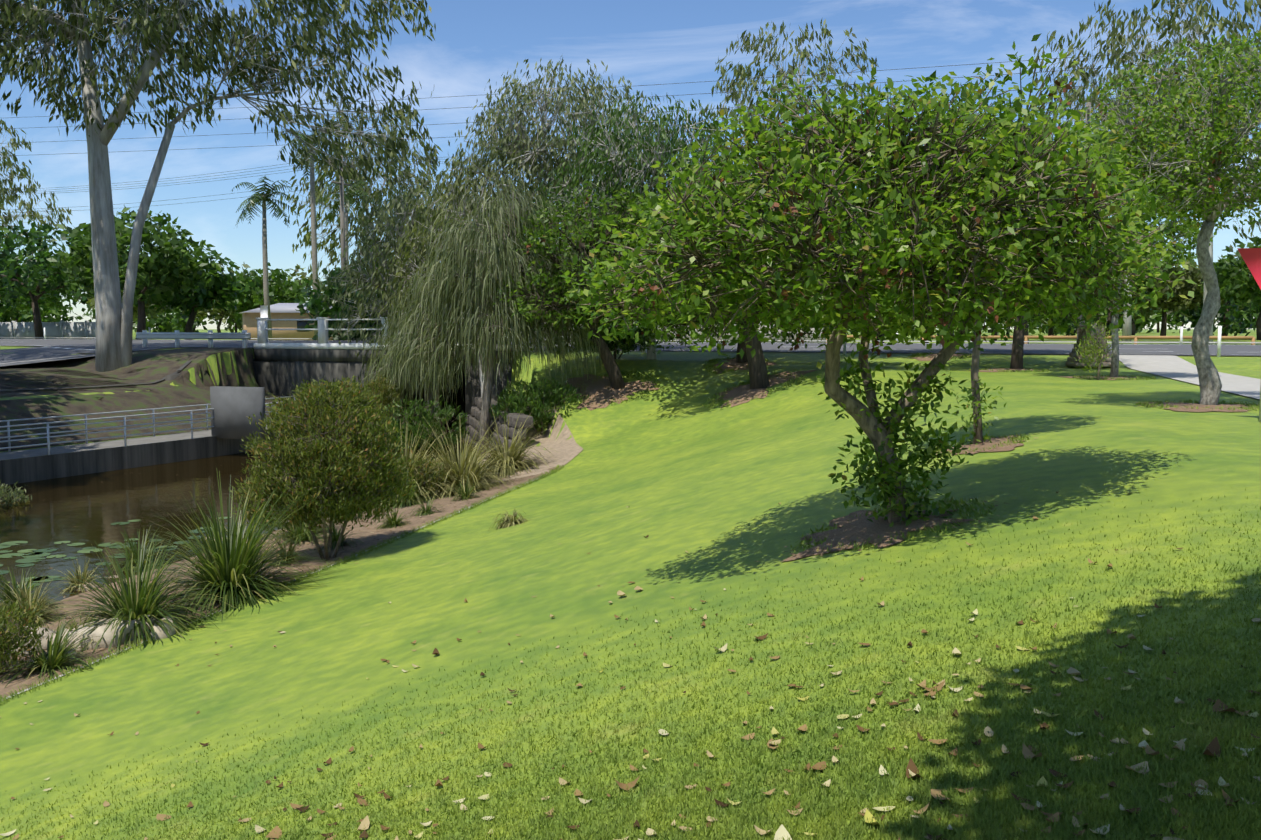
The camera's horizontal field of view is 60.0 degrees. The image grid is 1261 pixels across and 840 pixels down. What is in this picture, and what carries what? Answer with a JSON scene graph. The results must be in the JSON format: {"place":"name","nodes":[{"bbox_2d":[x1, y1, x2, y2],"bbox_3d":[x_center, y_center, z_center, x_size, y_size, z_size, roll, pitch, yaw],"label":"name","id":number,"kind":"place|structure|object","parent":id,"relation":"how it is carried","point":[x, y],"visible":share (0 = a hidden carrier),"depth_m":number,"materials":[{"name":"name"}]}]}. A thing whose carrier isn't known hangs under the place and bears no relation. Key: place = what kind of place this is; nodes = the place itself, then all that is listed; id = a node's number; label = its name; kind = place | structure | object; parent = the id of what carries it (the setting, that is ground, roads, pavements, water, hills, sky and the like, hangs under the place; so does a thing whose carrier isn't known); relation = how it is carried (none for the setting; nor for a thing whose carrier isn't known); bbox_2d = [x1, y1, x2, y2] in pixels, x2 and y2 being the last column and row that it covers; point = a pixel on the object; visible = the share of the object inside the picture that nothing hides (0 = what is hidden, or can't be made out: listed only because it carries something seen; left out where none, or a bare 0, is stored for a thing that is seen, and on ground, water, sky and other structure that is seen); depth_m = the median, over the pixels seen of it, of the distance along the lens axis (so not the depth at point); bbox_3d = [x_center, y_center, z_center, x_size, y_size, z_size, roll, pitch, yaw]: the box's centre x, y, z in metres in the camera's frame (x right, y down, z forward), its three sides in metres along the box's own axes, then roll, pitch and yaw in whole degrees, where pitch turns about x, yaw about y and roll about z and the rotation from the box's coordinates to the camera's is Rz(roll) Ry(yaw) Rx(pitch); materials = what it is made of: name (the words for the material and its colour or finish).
{"place":"outdoors","nodes":[
{"label":"outdoors","id":0,"kind":"place"},
{"bbox_2d":[0,253,56,312],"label":"tree","id":1,"kind":"object","parent":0,"point":[40,300],"depth_m":89.86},
{"bbox_2d":[0,119,71,267],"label":"eucalypt","id":2,"kind":"object","parent":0,"point":[8,163],"depth_m":107.55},
{"bbox_2d":[3,252,78,320],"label":"tree","id":3,"kind":"object","parent":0,"point":[53,300],"depth_m":164.85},
{"bbox_2d":[0,346,180,365],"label":"side street","id":4,"kind":"structure","parent":0,"point":[27,355],"depth_m":49.92,"materials":[{"name":"asphalt"}]},
{"bbox_2d":[0,416,473,612],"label":"water","id":5,"kind":"structure","parent":0,"point":[92,507],"depth_m":26.08,"materials":[{"name":"brown liquid"}]},
{"bbox_2d":[0,517,230,586],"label":"lily pads","id":6,"kind":"object","parent":5,"relation":"on","point":[36,554],"visible":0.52,"depth_m":21.25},
{"bbox_2d":[0,427,313,485],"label":"walkway wall","id":7,"kind":"structure","parent":5,"relation":"in","point":[28,469],"depth_m":33.47,"materials":[{"name":"concrete"}]},
{"bbox_2d":[0,423,294,459],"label":"walkway deck","id":8,"kind":"structure","parent":7,"relation":"on","point":[89,446],"depth_m":34.04,"materials":[{"name":"concrete"}]},
{"bbox_2d":[0,396,294,451],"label":"walkway rail","id":9,"kind":"object","parent":8,"relation":"on","point":[8,430],"visible":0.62,"depth_m":35.05,"materials":[{"name":"metal"}]},
{"bbox_2d":[0,397,327,454],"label":"walkway rail","id":10,"kind":"object","parent":8,"relation":"on","point":[48,433],"visible":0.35,"depth_m":33.28,"materials":[{"name":"metal"}]},
{"bbox_2d":[210,386,265,439],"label":"concrete block","id":11,"kind":"structure","parent":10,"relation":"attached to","point":[233,407],"depth_m":36.74,"materials":[{"name":"concrete"}]},
{"bbox_2d":[242,313,338,339],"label":"house walls","id":12,"kind":"structure","parent":0,"point":[249,321],"depth_m":110.42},
{"bbox_2d":[240,303,331,313],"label":"house roof","id":13,"kind":"structure","parent":12,"relation":"on","point":[283,308],"depth_m":111.23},
{"bbox_2d":[314,171,375,268],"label":"palm","id":14,"kind":"object","parent":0,"point":[349,195],"depth_m":87.52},
{"bbox_2d":[276,109,454,294],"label":"eucalypt","id":15,"kind":"object","parent":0,"point":[318,193],"depth_m":92.05,"materials":[{"name":"plant"}]},
{"bbox_2d":[0,44,1257,155],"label":"wires","id":16,"kind":"object","parent":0,"point":[622,98],"visible":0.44,"depth_m":54.70,"materials":[{"name":"grey"}]},
{"bbox_2d":[0,329,1260,839],"bbox_3d":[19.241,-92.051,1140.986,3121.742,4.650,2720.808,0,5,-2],"label":"ground","id":17,"kind":"structure","parent":0,"point":[672,467],"depth_m":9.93,"materials":[{"name":"green plant"}]},
{"bbox_2d":[0,481,31,506],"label":"bush","id":18,"kind":"object","parent":17,"relation":"on","point":[21,497],"depth_m":27.23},
{"bbox_2d":[0,321,95,338],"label":"fence","id":19,"kind":"object","parent":17,"relation":"on","point":[52,329],"visible":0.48,"depth_m":78.21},
{"bbox_2d":[0,219,129,338],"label":"tree","id":20,"kind":"object","parent":17,"relation":"on","point":[35,278],"depth_m":73.26,"materials":[{"name":"plant"}]},
{"bbox_2d":[47,205,224,338],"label":"tree","id":21,"kind":"object","parent":17,"relation":"on","point":[172,277],"depth_m":66.84,"materials":[{"name":"plant"}]},
{"bbox_2d":[0,367,283,450],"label":"embankment","id":22,"kind":"structure","parent":17,"relation":"on","point":[43,407],"depth_m":37.82,"materials":[{"name":"brown stone"}]},
{"bbox_2d":[0,369,144,401],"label":"earth bank","id":23,"kind":"structure","parent":22,"relation":"on","point":[119,392],"depth_m":40.54,"materials":[{"name":"brown soil"}]},
{"bbox_2d":[119,354,211,403],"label":"earth bank","id":24,"kind":"structure","parent":22,"relation":"on","point":[161,370],"depth_m":44.09,"materials":[{"name":"plant"}]},
{"bbox_2d":[122,247,254,339],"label":"tree","id":25,"kind":"object","parent":17,"relation":"on","point":[220,286],"depth_m":74.83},
{"bbox_2d":[142,330,246,347],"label":"guardrail posts","id":26,"kind":"object","parent":17,"relation":"on","point":[210,343],"visible":0.6,"depth_m":50.87,"materials":[{"name":"metal"}]},
{"bbox_2d":[136,332,250,338],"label":"guardrail beam","id":27,"kind":"structure","parent":26,"relation":"attached to","point":[174,335],"depth_m":51.12,"materials":[{"name":"metal"}]},
{"bbox_2d":[140,348,284,406],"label":"earth bank","id":28,"kind":"structure","parent":17,"relation":"on","point":[225,379],"depth_m":48.03,"materials":[{"name":"green plant"}]},
{"bbox_2d":[2,349,258,388],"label":"earth bank","id":29,"kind":"structure","parent":28,"relation":"on","point":[139,361],"depth_m":46.79,"materials":[{"name":"plant"}]},
{"bbox_2d":[182,295,243,332],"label":"tree","id":30,"kind":"object","parent":17,"relation":"on","point":[202,314],"depth_m":164.13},
{"bbox_2d":[0,0,435,371],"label":"tree","id":31,"kind":"object","parent":17,"relation":"on","point":[22,15],"depth_m":45.35,"materials":[{"name":"plant"}]},
{"bbox_2d":[213,262,312,318],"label":"tree","id":32,"kind":"object","parent":17,"relation":"on","point":[289,292],"depth_m":152.98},
{"bbox_2d":[231,176,303,339],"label":"palm","id":33,"kind":"object","parent":17,"relation":"on","point":[255,199],"depth_m":80.44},
{"bbox_2d":[0,467,555,697],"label":"garden bed soil","id":34,"kind":"structure","parent":17,"relation":"on","point":[19,680],"depth_m":19.49,"materials":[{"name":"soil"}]},
{"bbox_2d":[0,597,50,673],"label":"bush","id":35,"kind":"object","parent":34,"relation":"on","point":[18,612],"depth_m":13.44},
{"bbox_2d":[0,560,65,614],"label":"tussock","id":36,"kind":"object","parent":34,"relation":"on","point":[9,593],"visible":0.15,"depth_m":16.83,"materials":[{"name":"green plant"}]},
{"bbox_2d":[0,578,72,626],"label":"tussock","id":37,"kind":"object","parent":34,"relation":"on","point":[29,602],"visible":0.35,"depth_m":16.09,"materials":[{"name":"green plant"}]},
{"bbox_2d":[0,616,102,687],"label":"tussock","id":38,"kind":"object","parent":34,"relation":"on","point":[51,659],"visible":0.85,"depth_m":13.53,"materials":[{"name":"green plant"}]},
{"bbox_2d":[52,556,105,593],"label":"tussock","id":39,"kind":"object","parent":34,"relation":"on","point":[73,581],"visible":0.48,"depth_m":18.23,"materials":[{"name":"green plant"}]},
{"bbox_2d":[10,615,177,662],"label":"rocks","id":40,"kind":"object","parent":34,"relation":"on","point":[109,634],"visible":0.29,"depth_m":14.51,"materials":[{"name":"stone"}]},
{"bbox_2d":[39,530,239,655],"bbox_3d":[-6.881,2.530,15.137,2.646,1.999,2.618,-5,7,-45],"label":"grass clump","id":41,"kind":"object","parent":34,"relation":"on","point":[129,603],"visible":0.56,"depth_m":15.01,"materials":[{"name":"green plant"}]},
{"bbox_2d":[101,526,181,572],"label":"tussock","id":42,"kind":"object","parent":34,"relation":"on","point":[135,557],"visible":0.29,"depth_m":19.98,"materials":[{"name":"green plant"}]},
{"bbox_2d":[100,468,340,620],"bbox_3d":[-6.197,2.042,16.975,3.799,2.511,3.763,0,5,-2],"label":"grass clump","id":43,"kind":"object","parent":34,"relation":"on","point":[233,574],"visible":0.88,"depth_m":16.66,"materials":[{"name":"green plant"}]},
{"bbox_2d":[261,528,310,568],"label":"grass clump","id":44,"kind":"object","parent":34,"relation":"on","point":[291,549],"visible":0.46,"depth_m":19.31,"materials":[{"name":"green plant"}]},
{"bbox_2d":[262,505,336,547],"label":"tussock","id":45,"kind":"object","parent":34,"relation":"on","point":[302,530],"visible":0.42,"depth_m":21.38,"materials":[{"name":"green plant"}]},
{"bbox_2d":[228,375,416,559],"bbox_3d":[-5.353,0.915,19.095,3.174,3.330,2.691,0,5,-2],"label":"bottlebrush bush","id":46,"kind":"object","parent":34,"relation":"on","point":[304,463],"depth_m":18.60,"materials":[{"name":"plant"}]},
{"bbox_2d":[298,522,375,550],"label":"grass clump","id":47,"kind":"object","parent":34,"relation":"on","point":[335,535],"visible":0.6,"depth_m":20.41,"materials":[{"name":"green plant"}]},
{"bbox_2d":[383,454,449,494],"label":"shrub","id":48,"kind":"object","parent":34,"relation":"on","point":[431,473],"depth_m":26.24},
{"bbox_2d":[356,422,481,509],"bbox_3d":[-5.515,1.425,26.831,4.180,3.116,4.108,0,5,-2],"label":"grass clump","id":49,"kind":"object","parent":34,"relation":"on","point":[416,469],"visible":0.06,"depth_m":26.35,"materials":[{"name":"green plant"}]},
{"bbox_2d":[375,394,469,450],"bbox_3d":[-7.651,0.437,39.870,3.273,2.801,3.264,3,6,30],"label":"bush","id":50,"kind":"object","parent":34,"relation":"on","point":[429,418],"depth_m":39.41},
{"bbox_2d":[394,415,532,501],"bbox_3d":[-4.292,1.250,27.280,3.907,3.013,3.857,0,5,-2],"label":"grass clump","id":51,"kind":"object","parent":34,"relation":"on","point":[463,466],"visible":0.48,"depth_m":26.97,"materials":[{"name":"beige plant"}]},
{"bbox_2d":[277,120,356,335],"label":"palm","id":52,"kind":"object","parent":17,"relation":"on","point":[313,226],"depth_m":76.33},
{"bbox_2d":[329,155,353,327],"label":"power pole","id":53,"kind":"object","parent":17,"relation":"on","point":[342,220],"visible":0.44,"depth_m":63.55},
{"bbox_2d":[0,102,1238,212],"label":"power lines","id":54,"kind":"object","parent":53,"relation":"attached to","point":[313,168],"visible":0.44,"depth_m":65.70,"materials":[{"name":"grey metal"}]},
{"bbox_2d":[295,248,404,340],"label":"tree","id":55,"kind":"object","parent":17,"relation":"on","point":[314,305],"depth_m":62.76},
{"bbox_2d":[253,359,464,421],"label":"abutment","id":56,"kind":"object","parent":17,"relation":"on","point":[278,377],"depth_m":49.38,"materials":[{"name":"concrete"}]},
{"bbox_2d":[254,348,544,363],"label":"bridge","id":57,"kind":"structure","parent":56,"relation":"on","point":[307,354],"depth_m":48.46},
{"bbox_2d":[254,343,537,350],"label":"bridge kerb beam","id":58,"kind":"structure","parent":57,"relation":"on","point":[310,345],"depth_m":48.47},
{"bbox_2d":[256,317,529,344],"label":"railing posts","id":59,"kind":"object","parent":58,"relation":"on","point":[262,332],"visible":0.42,"depth_m":48.46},
{"bbox_2d":[362,371,403,431],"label":"bottlebrush bush","id":60,"kind":"object","parent":17,"relation":"on","point":[383,385],"depth_m":43.71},
{"bbox_2d":[312,174,516,415],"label":"tree","id":61,"kind":"object","parent":17,"relation":"on","point":[363,291],"depth_m":46.89,"materials":[{"name":"plant"}]},
{"bbox_2d":[360,283,510,424],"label":"weeping tree","id":62,"kind":"object","parent":17,"relation":"on","point":[397,386],"depth_m":45.91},
{"bbox_2d":[373,162,585,397],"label":"tree","id":63,"kind":"object","parent":17,"relation":"on","point":[424,252],"depth_m":41.53,"materials":[{"name":"plant"}]},
{"bbox_2d":[375,177,602,455],"bbox_3d":[-4.498,-3.298,36.172,7.457,9.428,4.911,0,5,-2],"label":"weeping tree","id":64,"kind":"object","parent":17,"relation":"on","point":[464,293],"depth_m":35.33,"materials":[{"name":"plant"}]},
{"bbox_2d":[465,363,512,414],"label":"abutment","id":65,"kind":"object","parent":17,"relation":"on","point":[474,376],"depth_m":45.68,"materials":[{"name":"concrete"}]},
{"bbox_2d":[461,396,532,452],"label":"stone retaining wall","id":66,"kind":"structure","parent":17,"relation":"on","point":[472,424],"depth_m":35.51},
{"bbox_2d":[488,509,530,530],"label":"grass tuft","id":67,"kind":"object","parent":17,"relation":"on","point":[510,520],"visible":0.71,"depth_m":19.51,"materials":[{"name":"green plant"}]},
{"bbox_2d":[459,408,560,479],"bbox_3d":[-3.396,0.989,30.209,3.413,2.748,3.340,0,5,-2],"label":"grass clump","id":68,"kind":"object","parent":17,"relation":"on","point":[516,460],"visible":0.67,"depth_m":29.83,"materials":[{"name":"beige plant"}]},
{"bbox_2d":[439,409,582,491],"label":"dirt path","id":69,"kind":"structure","parent":17,"relation":"on","point":[570,449],"depth_m":32.34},
{"bbox_2d":[489,377,588,435],"bbox_3d":[-3.005,-0.420,35.989,3.403,2.070,3.257,0,5,-2],"label":"bush","id":70,"kind":"object","parent":17,"relation":"on","point":[517,404],"depth_m":35.37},
{"bbox_2d":[429,54,672,350],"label":"tree","id":71,"kind":"object","parent":17,"relation":"on","point":[501,160],"depth_m":41.85,"materials":[{"name":"plant"}]},
{"bbox_2d":[363,324,825,342],"bbox_3d":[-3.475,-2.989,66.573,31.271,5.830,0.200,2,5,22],"label":"paling fence","id":72,"kind":"object","parent":17,"relation":"on","point":[779,330],"depth_m":61.72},
{"bbox_2d":[570,320,648,358],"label":"bush","id":73,"kind":"object","parent":17,"relation":"on","point":[626,348],"depth_m":39.31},
{"bbox_2d":[565,374,659,410],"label":"mulch","id":74,"kind":"object","parent":17,"relation":"on","point":[601,390],"visible":0.71,"depth_m":36.44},
{"bbox_2d":[493,180,733,388],"bbox_3d":[-0.273,-4.366,36.708,8.366,7.008,7.717,0,5,-2],"label":"tree","id":75,"kind":"object","parent":17,"relation":"on","point":[541,233],"depth_m":35.15,"materials":[{"name":"plant"}]},
{"bbox_2d":[0,269,1259,333],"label":"treeline","id":76,"kind":"object","parent":17,"relation":"on","point":[57,312],"depth_m":201.58,"materials":[{"name":"plant"}]},
{"bbox_2d":[0,352,1259,705],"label":"edge grass tufts","id":77,"kind":"object","parent":17,"relation":"on","point":[556,470],"visible":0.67,"depth_m":17.30,"materials":[{"name":"plant"}]},
{"bbox_2d":[0,491,1260,839],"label":"fallen leaves","id":78,"kind":"object","parent":17,"relation":"on","point":[1212,747],"visible":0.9,"depth_m":4.77,"materials":[{"name":"brown plant"}]},
{"bbox_2d":[0,337,1260,342],"bbox_3d":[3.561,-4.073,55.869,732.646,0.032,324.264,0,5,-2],"label":"road","id":79,"kind":"structure","parent":17,"relation":"on","point":[728,340],"depth_m":51.54,"materials":[{"name":"asphalt"}]},
{"bbox_2d":[11,254,1250,332],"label":"treeline","id":80,"kind":"object","parent":17,"relation":"on","point":[295,273],"depth_m":244.61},
{"bbox_2d":[533,90,743,359],"bbox_3d":[0.756,-6.749,38.970,9.222,9.743,6.893,0,5,-2],"label":"tree","id":81,"kind":"object","parent":17,"relation":"on","point":[593,166],"depth_m":37.73,"materials":[{"name":"plant"}]},
{"bbox_2d":[713,359,775,373],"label":"mulch","id":82,"kind":"object","parent":17,"relation":"on","point":[732,363],"visible":0.46,"depth_m":37.24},
{"bbox_2d":[611,170,907,388],"bbox_3d":[3.941,-4.178,32.507,9.688,6.833,7.510,-2,5,-23],"label":"tree","id":83,"kind":"object","parent":17,"relation":"on","point":[718,330],"depth_m":32.46,"materials":[{"name":"plant"}]},
{"bbox_2d":[636,153,883,362],"bbox_3d":[4.367,-5.535,37.812,8.910,7.382,7.437,-2,5,-23],"label":"tree","id":84,"kind":"object","parent":17,"relation":"on","point":[669,177],"depth_m":37.41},
{"bbox_2d":[715,370,815,407],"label":"mulch","id":85,"kind":"object","parent":17,"relation":"on","point":[741,392],"visible":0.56,"depth_m":32.76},
{"bbox_2d":[781,502,973,561],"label":"mulch","id":86,"kind":"object","parent":17,"relation":"on","point":[862,529],"visible":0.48,"depth_m":9.68,"materials":[{"name":"wood"}]},
{"bbox_2d":[561,33,1200,526],"bbox_3d":[2.272,-1.058,9.531,5.501,4.421,4.142,-3,5,-29],"label":"tree","id":87,"kind":"object","parent":17,"relation":"on","point":[829,317],"depth_m":8.70,"materials":[{"name":"plant"}]},
{"bbox_2d":[638,80,1121,359],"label":"tree pods","id":88,"kind":"object","parent":87,"relation":"attached to","point":[884,270],"visible":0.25,"depth_m":8.42,"materials":[{"name":"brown plant"}]},
{"bbox_2d":[940,434,1024,454],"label":"mulch","id":89,"kind":"object","parent":17,"relation":"on","point":[996,441],"visible":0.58,"depth_m":13.38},
{"bbox_2d":[881,112,1102,444],"bbox_3d":[4.353,-1.694,13.578,2.979,4.268,2.634,0,5,-2],"label":"tree","id":90,"kind":"object","parent":17,"relation":"on","point":[984,426],"depth_m":13.60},
{"bbox_2d":[875,144,1146,368],"bbox_3d":[11.689,-4.776,32.210,8.162,6.887,7.224,-4,6,-37],"label":"tree","id":91,"kind":"object","parent":17,"relation":"on","point":[1017,353],"depth_m":31.46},
{"bbox_2d":[826,335,1254,344],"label":"timber rail fence","id":92,"kind":"object","parent":17,"relation":"on","point":[1136,338],"visible":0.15,"depth_m":50.76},
{"bbox_2d":[848,255,1260,337],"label":"treeline","id":93,"kind":"object","parent":17,"relation":"on","point":[1236,316],"depth_m":106.06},
{"bbox_2d":[1065,323,1111,366],"bbox_3d":[14.139,-2.319,33.500,1.444,1.326,1.439,0,5,-2],"label":"stone cairn","id":94,"kind":"object","parent":17,"relation":"on","point":[1073,353],"visible":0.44,"depth_m":33.20,"materials":[{"name":"stone"}]},
{"bbox_2d":[1072,315,1116,379],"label":"yellow sapling","id":95,"kind":"object","parent":17,"relation":"on","point":[1092,346],"depth_m":25.81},
{"bbox_2d":[1061,136,1224,376],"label":"tree","id":96,"kind":"object","parent":17,"relation":"on","point":[1190,234],"depth_m":25.58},
{"bbox_2d":[1026,0,1260,341],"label":"eucalypt","id":97,"kind":"object","parent":17,"relation":"on","point":[1086,75],"depth_m":82.89,"materials":[{"name":"plant"}]},
{"bbox_2d":[1066,29,1260,404],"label":"tree","id":98,"kind":"object","parent":17,"relation":"on","point":[1218,136],"depth_m":16.14,"materials":[{"name":"plant"}]},
{"bbox_2d":[1067,0,1260,344],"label":"eucalypt","id":99,"kind":"object","parent":17,"relation":"on","point":[1175,27],"depth_m":69.83,"materials":[{"name":"plant"}]},
{"bbox_2d":[1121,249,1222,335],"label":"tree","id":100,"kind":"object","parent":17,"relation":"on","point":[1169,304],"depth_m":103.94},
{"bbox_2d":[1119,355,1260,398],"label":"footpath","id":101,"kind":"structure","parent":17,"relation":"on","point":[1174,367],"depth_m":29.48,"materials":[{"name":"concrete"}]},
{"bbox_2d":[1136,402,1249,411],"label":"mulch","id":102,"kind":"object","parent":17,"relation":"on","point":[1181,407],"visible":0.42,"depth_m":16.52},
{"bbox_2d":[1201,236,1260,339],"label":"tree","id":103,"kind":"object","parent":17,"relation":"on","point":[1232,277],"depth_m":96.14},
{"bbox_2d":[1237,248,1260,288],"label":"give way sign","id":104,"kind":"object","parent":17,"relation":"on","point":[1251,257],"visible":1,"depth_m":14.07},
{"bbox_2d":[0,339,1260,355],"bbox_3d":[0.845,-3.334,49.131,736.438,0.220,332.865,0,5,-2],"label":"road","id":105,"kind":"structure","parent":0,"point":[1186,349],"depth_m":45.29,"materials":[{"name":"asphalt"}]},
{"bbox_2d":[0,0,1260,328],"label":"sky","id":106,"kind":"structure","parent":0,"point":[649,43],"materials":[{"name":"blue"}]},
{"bbox_2d":[691,19,882,323],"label":"eucalypt","id":107,"kind":"object","parent":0,"point":[741,72],"depth_m":91.46,"materials":[{"name":"plant"}]},
{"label":"tree branches","id":108,"kind":"object","parent":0,"visible":0},
{"bbox_2d":[75,291,169,321],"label":"tree","id":109,"kind":"object","parent":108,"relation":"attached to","point":[152,312],"visible":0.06,"depth_m":130.48,"materials":[{"name":"green plant"}]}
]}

